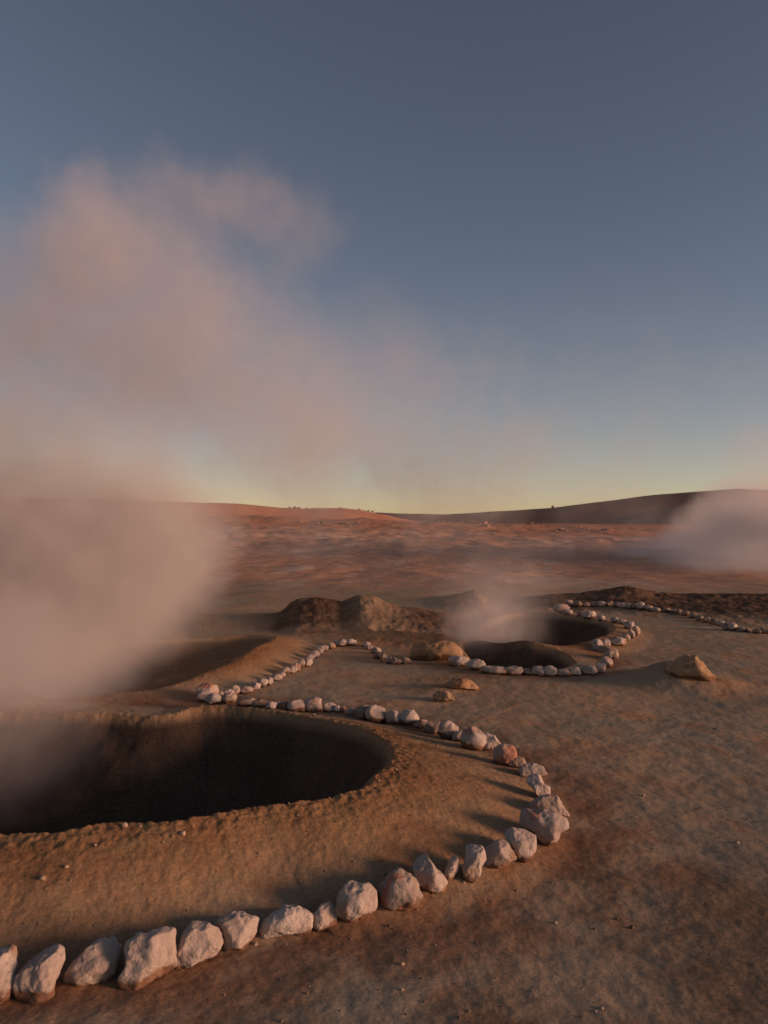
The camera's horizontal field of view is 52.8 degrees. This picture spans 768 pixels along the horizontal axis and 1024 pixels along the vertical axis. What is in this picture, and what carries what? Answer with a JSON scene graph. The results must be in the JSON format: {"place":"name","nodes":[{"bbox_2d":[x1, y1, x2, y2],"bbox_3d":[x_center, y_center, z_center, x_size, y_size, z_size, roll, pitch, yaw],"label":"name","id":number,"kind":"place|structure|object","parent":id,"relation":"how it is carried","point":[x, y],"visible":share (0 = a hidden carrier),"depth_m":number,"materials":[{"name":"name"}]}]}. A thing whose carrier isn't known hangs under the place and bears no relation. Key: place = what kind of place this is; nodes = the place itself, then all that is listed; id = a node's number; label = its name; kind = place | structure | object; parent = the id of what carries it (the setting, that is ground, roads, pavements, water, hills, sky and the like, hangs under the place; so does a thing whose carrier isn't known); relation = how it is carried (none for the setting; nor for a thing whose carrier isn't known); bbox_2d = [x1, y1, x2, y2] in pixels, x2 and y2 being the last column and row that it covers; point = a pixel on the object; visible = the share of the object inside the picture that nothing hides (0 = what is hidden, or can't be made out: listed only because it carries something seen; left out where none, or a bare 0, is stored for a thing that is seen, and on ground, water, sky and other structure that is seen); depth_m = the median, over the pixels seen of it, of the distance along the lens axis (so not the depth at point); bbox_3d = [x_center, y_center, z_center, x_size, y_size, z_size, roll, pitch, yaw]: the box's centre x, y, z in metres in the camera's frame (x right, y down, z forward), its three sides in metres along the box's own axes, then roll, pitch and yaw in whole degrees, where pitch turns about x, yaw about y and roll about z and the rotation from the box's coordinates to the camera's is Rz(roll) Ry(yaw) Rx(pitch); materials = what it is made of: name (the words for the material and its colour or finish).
{"place":"outdoors","nodes":[
{"label":"outdoors","id":0,"kind":"place"},
{"bbox_2d":[0,496,418,521],"bbox_3d":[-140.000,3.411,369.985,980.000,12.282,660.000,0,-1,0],"label":"hill","id":1,"kind":"structure","parent":0,"point":[136,506],"depth_m":250.26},
{"bbox_2d":[0,507,767,1023],"bbox_3d":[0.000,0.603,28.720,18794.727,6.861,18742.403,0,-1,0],"label":"ground","id":2,"kind":"structure","parent":0,"point":[96,747],"depth_m":5.63,"materials":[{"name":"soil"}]},
{"bbox_2d":[0,943,17,1003],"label":"stone","id":3,"kind":"object","parent":2,"relation":"on","point":[8,961],"visible":0.92,"depth_m":2.59,"materials":[{"name":"stone"}]},
{"bbox_2d":[12,944,64,1004],"bbox_3d":[-1.177,1.580,2.639,0.160,0.161,0.184,0,-1,0],"label":"stone","id":4,"kind":"object","parent":2,"relation":"on","point":[35,979],"visible":1,"depth_m":2.58,"materials":[{"name":"stone"}]},
{"bbox_2d":[60,936,122,986],"bbox_3d":[-1.016,1.594,2.729,0.179,0.159,0.204,-1,-1,40],"label":"stone","id":5,"kind":"object","parent":2,"relation":"on","point":[97,961],"visible":0.95,"depth_m":2.68,"materials":[{"name":"stone"}]},
{"bbox_2d":[117,926,177,990],"bbox_3d":[-0.836,1.575,2.728,0.205,0.199,0.180,0,-1,-21],"label":"stone","id":6,"kind":"object","parent":2,"relation":"on","point":[150,955],"visible":1,"depth_m":2.68,"materials":[{"name":"stone"}]},
{"bbox_2d":[175,920,222,969],"bbox_3d":[-0.678,1.583,2.837,0.177,0.158,0.171,0,-1,0],"label":"stone","id":7,"kind":"object","parent":2,"relation":"on","point":[200,941],"visible":0.97,"depth_m":2.78,"materials":[{"name":"stone"}]},
{"bbox_2d":[197,690,210,701],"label":"stone","id":8,"kind":"object","parent":2,"relation":"on","point":[202,695],"visible":0.71,"depth_m":6.80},
{"bbox_2d":[196,683,218,694],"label":"stone","id":9,"kind":"object","parent":2,"relation":"on","point":[211,688],"visible":0.58,"depth_m":6.92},
{"bbox_2d":[205,693,220,704],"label":"stone","id":10,"kind":"object","parent":2,"relation":"on","point":[212,698],"visible":1,"depth_m":6.49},
{"bbox_2d":[222,692,236,703],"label":"stone","id":11,"kind":"object","parent":2,"relation":"on","point":[229,698],"visible":1,"depth_m":6.72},
{"bbox_2d":[231,685,239,694],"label":"stone","id":12,"kind":"object","parent":2,"relation":"on","point":[235,689],"visible":0.79,"depth_m":7.08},
{"bbox_2d":[214,911,258,951],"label":"stone","id":13,"kind":"object","parent":2,"relation":"on","point":[238,929],"visible":0.91,"depth_m":2.88,"materials":[{"name":"stone"}]},
{"bbox_2d":[236,697,255,705],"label":"stone","id":14,"kind":"object","parent":2,"relation":"on","point":[246,701],"visible":0.93,"depth_m":6.39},
{"bbox_2d":[239,686,252,693],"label":"stone","id":15,"kind":"object","parent":2,"relation":"on","point":[246,689],"visible":0.98,"depth_m":7.13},
{"bbox_2d":[250,682,260,689],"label":"stone","id":16,"kind":"object","parent":2,"relation":"on","point":[255,685],"visible":0.89,"depth_m":7.26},
{"bbox_2d":[252,699,267,706],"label":"stone","id":17,"kind":"object","parent":2,"relation":"on","point":[260,703],"visible":0.96,"depth_m":6.40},
{"bbox_2d":[257,678,267,686],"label":"stone","id":18,"kind":"object","parent":2,"relation":"on","point":[263,682],"visible":0.84,"depth_m":7.38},
{"bbox_2d":[265,676,272,684],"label":"stone","id":19,"kind":"object","parent":2,"relation":"on","point":[270,680],"visible":0.79,"depth_m":7.46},
{"bbox_2d":[265,701,276,709],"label":"stone","id":20,"kind":"object","parent":2,"relation":"on","point":[271,705],"visible":1,"depth_m":6.30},
{"bbox_2d":[270,673,282,680],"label":"stone","id":21,"kind":"object","parent":2,"relation":"on","point":[276,677],"visible":0.87,"depth_m":7.70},
{"bbox_2d":[278,701,288,709],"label":"stone","id":22,"kind":"object","parent":2,"relation":"on","point":[283,704],"visible":0.82,"depth_m":6.38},
{"bbox_2d":[281,666,290,673],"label":"stone","id":23,"kind":"object","parent":2,"relation":"on","point":[286,669],"visible":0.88,"depth_m":8.01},
{"bbox_2d":[259,904,313,938],"bbox_3d":[-0.381,1.597,3.018,0.215,0.136,0.150,0,-1,-25],"label":"stone","id":24,"kind":"object","parent":2,"relation":"on","point":[290,919],"visible":0.98,"depth_m":2.97,"materials":[{"name":"stone"}]},
{"bbox_2d":[289,665,297,673],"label":"stone","id":25,"kind":"object","parent":2,"relation":"on","point":[293,668],"visible":0.94,"depth_m":8.07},
{"bbox_2d":[287,699,305,711],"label":"stone","id":26,"kind":"object","parent":2,"relation":"on","point":[297,705],"visible":0.91,"depth_m":6.31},
{"bbox_2d":[298,658,304,667],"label":"stone","id":27,"kind":"object","parent":2,"relation":"on","point":[301,661],"visible":0.81,"depth_m":8.37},
{"bbox_2d":[304,657,312,666],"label":"stone","id":28,"kind":"object","parent":2,"relation":"on","point":[308,661],"visible":0.81,"depth_m":8.44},
{"bbox_2d":[305,696,322,712],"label":"stone","id":29,"kind":"object","parent":2,"relation":"on","point":[313,704],"visible":0.88,"depth_m":6.33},
{"bbox_2d":[309,650,319,657],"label":"stone","id":30,"kind":"object","parent":2,"relation":"on","point":[316,653],"visible":0.77,"depth_m":8.97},
{"bbox_2d":[313,901,337,931],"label":"stone","id":31,"kind":"object","parent":2,"relation":"on","point":[325,916],"visible":0.93,"depth_m":3.03,"materials":[{"name":"stone"}]},
{"bbox_2d":[322,702,335,711],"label":"stone","id":32,"kind":"object","parent":2,"relation":"on","point":[327,706],"visible":0.91,"depth_m":6.43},
{"bbox_2d":[327,642,335,648],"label":"stone","id":33,"kind":"object","parent":2,"relation":"on","point":[331,645],"visible":0.87,"depth_m":9.59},
{"bbox_2d":[333,705,339,712],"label":"stone","id":34,"kind":"object","parent":2,"relation":"on","point":[336,708],"visible":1,"depth_m":6.42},
{"bbox_2d":[337,639,346,646],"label":"stone","id":35,"kind":"object","parent":2,"relation":"on","point":[342,642],"visible":1,"depth_m":9.74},
{"bbox_2d":[345,708,355,715],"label":"stone","id":36,"kind":"object","parent":2,"relation":"on","point":[350,711],"visible":0.78,"depth_m":6.32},
{"bbox_2d":[347,639,356,645],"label":"stone","id":37,"kind":"object","parent":2,"relation":"on","point":[351,642],"visible":1,"depth_m":9.75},
{"bbox_2d":[335,880,377,922],"bbox_3d":[-0.112,1.566,3.105,0.174,0.163,0.169,0,-1,0],"label":"stone","id":38,"kind":"object","parent":2,"relation":"on","point":[356,902],"visible":1,"depth_m":3.05,"materials":[{"name":"stone"}]},
{"bbox_2d":[354,704,370,719],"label":"stone","id":39,"kind":"object","parent":2,"relation":"on","point":[360,710],"visible":0.71,"depth_m":6.20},
{"bbox_2d":[365,704,385,722],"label":"stone","id":40,"kind":"object","parent":2,"relation":"on","point":[374,713],"visible":0.95,"depth_m":6.08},
{"bbox_2d":[370,647,380,652],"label":"stone","id":41,"kind":"object","parent":2,"relation":"on","point":[374,649],"visible":0.77,"depth_m":9.25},
{"bbox_2d":[373,652,381,658],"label":"stone","id":42,"kind":"object","parent":2,"relation":"on","point":[376,655],"visible":0.84,"depth_m":8.85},
{"bbox_2d":[380,653,386,661],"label":"stone","id":43,"kind":"object","parent":2,"relation":"on","point":[383,656],"visible":0.88,"depth_m":8.69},
{"bbox_2d":[385,710,399,724],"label":"stone","id":44,"kind":"object","parent":2,"relation":"on","point":[392,717],"visible":0.99,"depth_m":6.06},
{"bbox_2d":[390,657,401,663],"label":"stone","id":45,"kind":"object","parent":2,"relation":"on","point":[393,660],"visible":1,"depth_m":8.52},
{"bbox_2d":[377,868,422,910],"bbox_3d":[0.063,1.559,3.191,0.194,0.178,0.192,0,-1,0],"label":"stone","id":46,"kind":"object","parent":2,"relation":"on","point":[398,889],"visible":0.97,"depth_m":3.12,"materials":[{"name":"stone"}]},
{"bbox_2d":[400,657,410,663],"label":"stone","id":47,"kind":"object","parent":2,"relation":"on","point":[405,660],"visible":0.98,"depth_m":8.53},
{"bbox_2d":[399,709,418,724],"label":"stone","id":48,"kind":"object","parent":2,"relation":"on","point":[408,716],"visible":0.95,"depth_m":6.04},
{"bbox_2d":[414,719,427,728],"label":"stone","id":49,"kind":"object","parent":2,"relation":"on","point":[419,724],"visible":0.81,"depth_m":5.97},
{"bbox_2d":[413,853,447,893],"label":"stone","id":50,"kind":"object","parent":2,"relation":"on","point":[429,876],"visible":0.96,"depth_m":3.25,"materials":[{"name":"stone"}]},
{"bbox_2d":[423,721,439,733],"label":"stone","id":51,"kind":"object","parent":2,"relation":"on","point":[431,727],"visible":0.8,"depth_m":5.83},
{"bbox_2d":[410,640,462,660],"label":"boulder","id":52,"kind":"object","parent":2,"relation":"on","point":[441,650],"visible":0.91,"depth_m":8.66,"materials":[{"name":"stone"}]},
{"bbox_2d":[432,691,454,701],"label":"rock outcrop","id":53,"kind":"object","parent":2,"relation":"on","point":[442,696],"visible":1,"depth_m":6.81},
{"bbox_2d":[437,720,458,739],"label":"stone","id":54,"kind":"object","parent":2,"relation":"on","point":[447,729],"visible":0.89,"depth_m":5.63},
{"bbox_2d":[444,855,458,881],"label":"stone","id":55,"kind":"object","parent":2,"relation":"on","point":[451,869],"visible":0.98,"depth_m":3.35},
{"bbox_2d":[452,731,461,741],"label":"stone","id":56,"kind":"object","parent":2,"relation":"on","point":[456,735],"visible":0.59,"depth_m":5.57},
{"bbox_2d":[448,655,468,666],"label":"stone","id":57,"kind":"object","parent":2,"relation":"on","point":[457,660],"visible":0.93,"depth_m":8.38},
{"bbox_2d":[443,678,479,689],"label":"rock outcrop","id":58,"kind":"object","parent":2,"relation":"on","point":[460,683],"visible":0.88,"depth_m":7.24,"materials":[{"name":"stone"}]},
{"bbox_2d":[461,844,485,882],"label":"stone","id":59,"kind":"object","parent":2,"relation":"on","point":[474,861],"visible":1,"depth_m":3.36,"materials":[{"name":"stone"}]},
{"bbox_2d":[460,726,486,750],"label":"stone","id":60,"kind":"object","parent":2,"relation":"on","point":[472,737],"visible":0.97,"depth_m":5.29,"materials":[{"name":"stone"}]},
{"bbox_2d":[465,659,485,670],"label":"stone","id":61,"kind":"object","parent":2,"relation":"on","point":[474,664],"visible":0.94,"depth_m":8.16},
{"bbox_2d":[483,733,500,750],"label":"stone","id":62,"kind":"object","parent":2,"relation":"on","point":[492,741],"visible":0.68,"depth_m":5.33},
{"bbox_2d":[481,665,506,674],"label":"stone","id":63,"kind":"object","parent":2,"relation":"on","point":[495,670],"visible":0.99,"depth_m":7.97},
{"bbox_2d":[483,839,516,868],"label":"stone","id":64,"kind":"object","parent":2,"relation":"on","point":[500,853],"visible":0.95,"depth_m":3.48,"materials":[{"name":"stone"}]},
{"bbox_2d":[493,743,516,765],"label":"stone","id":65,"kind":"object","parent":2,"relation":"on","point":[504,754],"visible":0.94,"depth_m":4.94,"materials":[{"name":"stone"}]},
{"bbox_2d":[505,666,522,674],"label":"stone","id":66,"kind":"object","parent":2,"relation":"on","point":[513,670],"visible":0.96,"depth_m":7.96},
{"bbox_2d":[506,756,525,767],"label":"stone","id":67,"kind":"object","parent":2,"relation":"on","point":[517,761],"visible":0.77,"depth_m":4.93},
{"bbox_2d":[504,827,536,862],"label":"stone","id":68,"kind":"object","parent":2,"relation":"on","point":[522,843],"visible":0.95,"depth_m":3.57,"materials":[{"name":"stone"}]},
{"bbox_2d":[522,668,532,674],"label":"stone","id":69,"kind":"object","parent":2,"relation":"on","point":[527,671],"visible":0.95,"depth_m":8.00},
{"bbox_2d":[518,762,546,776],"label":"stone","id":70,"kind":"object","parent":2,"relation":"on","point":[526,770],"visible":0.79,"depth_m":4.75,"materials":[{"name":"stone"}]},
{"bbox_2d":[531,666,543,675],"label":"stone","id":71,"kind":"object","parent":2,"relation":"on","point":[537,670],"visible":1,"depth_m":7.96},
{"bbox_2d":[525,774,550,797],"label":"stone","id":72,"kind":"object","parent":2,"relation":"on","point":[536,784],"visible":0.82,"depth_m":4.36,"materials":[{"name":"stone"}]},
{"bbox_2d":[519,808,568,846],"bbox_3d":[0.791,1.558,3.823,0.245,0.194,0.216,0,-1,0],"label":"stone","id":73,"kind":"object","parent":2,"relation":"on","point":[547,827],"visible":0.98,"depth_m":3.76,"materials":[{"name":"stone"}]},
{"bbox_2d":[529,794,569,816],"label":"stone","id":74,"kind":"object","parent":2,"relation":"on","point":[551,802],"visible":0.62,"depth_m":4.12,"materials":[{"name":"stone"}]},
{"bbox_2d":[544,665,556,676],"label":"stone","id":75,"kind":"object","parent":2,"relation":"on","point":[550,671],"visible":0.99,"depth_m":7.93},
{"bbox_2d":[553,603,569,612],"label":"stone","id":76,"kind":"object","parent":2,"relation":"on","point":[560,608],"visible":0.83,"depth_m":13.14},
{"bbox_2d":[555,669,570,676],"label":"stone","id":77,"kind":"object","parent":2,"relation":"on","point":[563,672],"visible":0.95,"depth_m":7.95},
{"bbox_2d":[562,600,572,606],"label":"stone","id":78,"kind":"object","parent":2,"relation":"on","point":[568,603],"visible":0.66,"depth_m":13.84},
{"bbox_2d":[563,609,572,614],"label":"stone","id":79,"kind":"object","parent":2,"relation":"on","point":[567,612],"visible":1,"depth_m":12.96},
{"bbox_2d":[568,667,580,675],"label":"stone","id":80,"kind":"object","parent":2,"relation":"on","point":[575,671],"visible":0.89,"depth_m":8.00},
{"bbox_2d":[572,601,582,606],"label":"stone","id":81,"kind":"object","parent":2,"relation":"on","point":[577,603],"visible":1,"depth_m":13.68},
{"bbox_2d":[581,610,595,618],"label":"stone","id":82,"kind":"object","parent":2,"relation":"on","point":[589,614],"visible":0.99,"depth_m":12.56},
{"bbox_2d":[580,665,597,674],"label":"stone","id":83,"kind":"object","parent":2,"relation":"on","point":[589,669],"visible":0.98,"depth_m":8.01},
{"bbox_2d":[591,639,602,646],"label":"stone","id":84,"kind":"object","parent":2,"relation":"on","point":[596,642],"visible":0.75,"depth_m":9.34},
{"bbox_2d":[595,662,605,672],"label":"stone","id":85,"kind":"object","parent":2,"relation":"on","point":[600,667],"visible":0.81,"depth_m":8.08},
{"bbox_2d":[597,615,604,620],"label":"stone","id":86,"kind":"object","parent":2,"relation":"on","point":[600,617],"visible":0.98,"depth_m":12.22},
{"bbox_2d":[597,601,604,606],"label":"stone","id":87,"kind":"object","parent":2,"relation":"on","point":[600,603],"visible":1,"depth_m":13.73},
{"bbox_2d":[591,645,617,652],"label":"stone","id":88,"kind":"object","parent":2,"relation":"on","point":[601,648],"visible":0.73,"depth_m":9.20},
{"bbox_2d":[599,656,612,667],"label":"stone","id":89,"kind":"object","parent":2,"relation":"on","point":[608,661],"visible":0.76,"depth_m":8.40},
{"bbox_2d":[602,639,610,645],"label":"stone","id":90,"kind":"object","parent":2,"relation":"on","point":[606,642],"visible":0.67,"depth_m":9.45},
{"bbox_2d":[604,650,618,659],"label":"stone","id":91,"kind":"object","parent":2,"relation":"on","point":[612,654],"visible":0.84,"depth_m":8.89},
{"bbox_2d":[610,617,618,622],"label":"stone","id":92,"kind":"object","parent":2,"relation":"on","point":[613,619],"visible":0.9,"depth_m":11.73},
{"bbox_2d":[609,636,626,645],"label":"stone","id":93,"kind":"object","parent":2,"relation":"on","point":[617,641],"visible":0.95,"depth_m":9.54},
{"bbox_2d":[617,618,626,624],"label":"stone","id":94,"kind":"object","parent":2,"relation":"on","point":[620,621],"visible":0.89,"depth_m":11.62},
{"bbox_2d":[621,633,630,640],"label":"stone","id":95,"kind":"object","parent":2,"relation":"on","point":[626,636],"visible":0.79,"depth_m":9.98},
{"bbox_2d":[623,621,633,628],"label":"stone","id":96,"kind":"object","parent":2,"relation":"on","point":[628,625],"visible":0.93,"depth_m":11.09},
{"bbox_2d":[627,629,634,637],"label":"stone","id":97,"kind":"object","parent":2,"relation":"on","point":[631,632],"visible":0.84,"depth_m":10.24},
{"bbox_2d":[632,626,639,635],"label":"stone","id":98,"kind":"object","parent":2,"relation":"on","point":[636,629],"visible":0.73,"depth_m":10.48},
{"bbox_2d":[636,602,644,609],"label":"stone","id":99,"kind":"object","parent":2,"relation":"on","point":[639,605],"visible":1,"depth_m":13.30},
{"bbox_2d":[643,605,652,609],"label":"stone","id":100,"kind":"object","parent":2,"relation":"on","point":[646,607],"visible":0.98,"depth_m":13.23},
{"bbox_2d":[650,607,660,611],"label":"stone","id":101,"kind":"object","parent":2,"relation":"on","point":[655,609],"visible":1,"depth_m":13.13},
{"bbox_2d":[681,611,689,615],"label":"stone","id":102,"kind":"object","parent":2,"relation":"on","point":[685,613],"visible":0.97,"depth_m":12.70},
{"bbox_2d":[664,654,715,681],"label":"rock outcrop","id":103,"kind":"object","parent":2,"relation":"on","point":[689,666],"visible":0.89,"depth_m":7.37,"materials":[{"name":"stone"}]},
{"bbox_2d":[695,615,703,620],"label":"stone","id":104,"kind":"object","parent":2,"relation":"on","point":[698,617],"visible":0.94,"depth_m":12.21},
{"bbox_2d":[702,617,710,622],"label":"stone","id":105,"kind":"object","parent":2,"relation":"on","point":[705,619],"visible":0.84,"depth_m":12.03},
{"bbox_2d":[708,619,716,624],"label":"stone","id":106,"kind":"object","parent":2,"relation":"on","point":[712,621],"visible":0.78,"depth_m":11.81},
{"bbox_2d":[715,620,724,625],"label":"stone","id":107,"kind":"object","parent":2,"relation":"on","point":[718,622],"visible":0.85,"depth_m":11.63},
{"bbox_2d":[721,623,728,629],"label":"stone","id":108,"kind":"object","parent":2,"relation":"on","point":[724,626],"visible":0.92,"depth_m":11.19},
{"bbox_2d":[728,623,737,630],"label":"stone","id":109,"kind":"object","parent":2,"relation":"on","point":[732,626],"visible":1,"depth_m":11.10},
{"bbox_2d":[735,627,744,631],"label":"stone","id":110,"kind":"object","parent":2,"relation":"on","point":[740,629],"visible":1,"depth_m":11.04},
{"bbox_2d":[752,629,761,633],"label":"stone","id":111,"kind":"object","parent":2,"relation":"on","point":[757,631],"visible":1,"depth_m":10.88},
{"bbox_2d":[759,628,767,633],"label":"stone","id":112,"kind":"object","parent":2,"relation":"on","point":[764,630],"visible":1,"depth_m":10.87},
{"bbox_2d":[0,0,767,513],"label":"sky","id":113,"kind":"structure","parent":0,"point":[383,256],"materials":[{"name":"blue"}]},
{"bbox_2d":[378,489,767,523],"bbox_3d":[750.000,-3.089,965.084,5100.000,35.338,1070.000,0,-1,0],"label":"hill","id":114,"kind":"structure","parent":0,"point":[589,513],"depth_m":627.38,"materials":[{"name":"soil"}]},
{"bbox_2d":[591,502,767,524],"bbox_3d":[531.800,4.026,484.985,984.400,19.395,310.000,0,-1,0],"label":"hill","id":115,"kind":"structure","parent":0,"point":[719,513],"depth_m":406.08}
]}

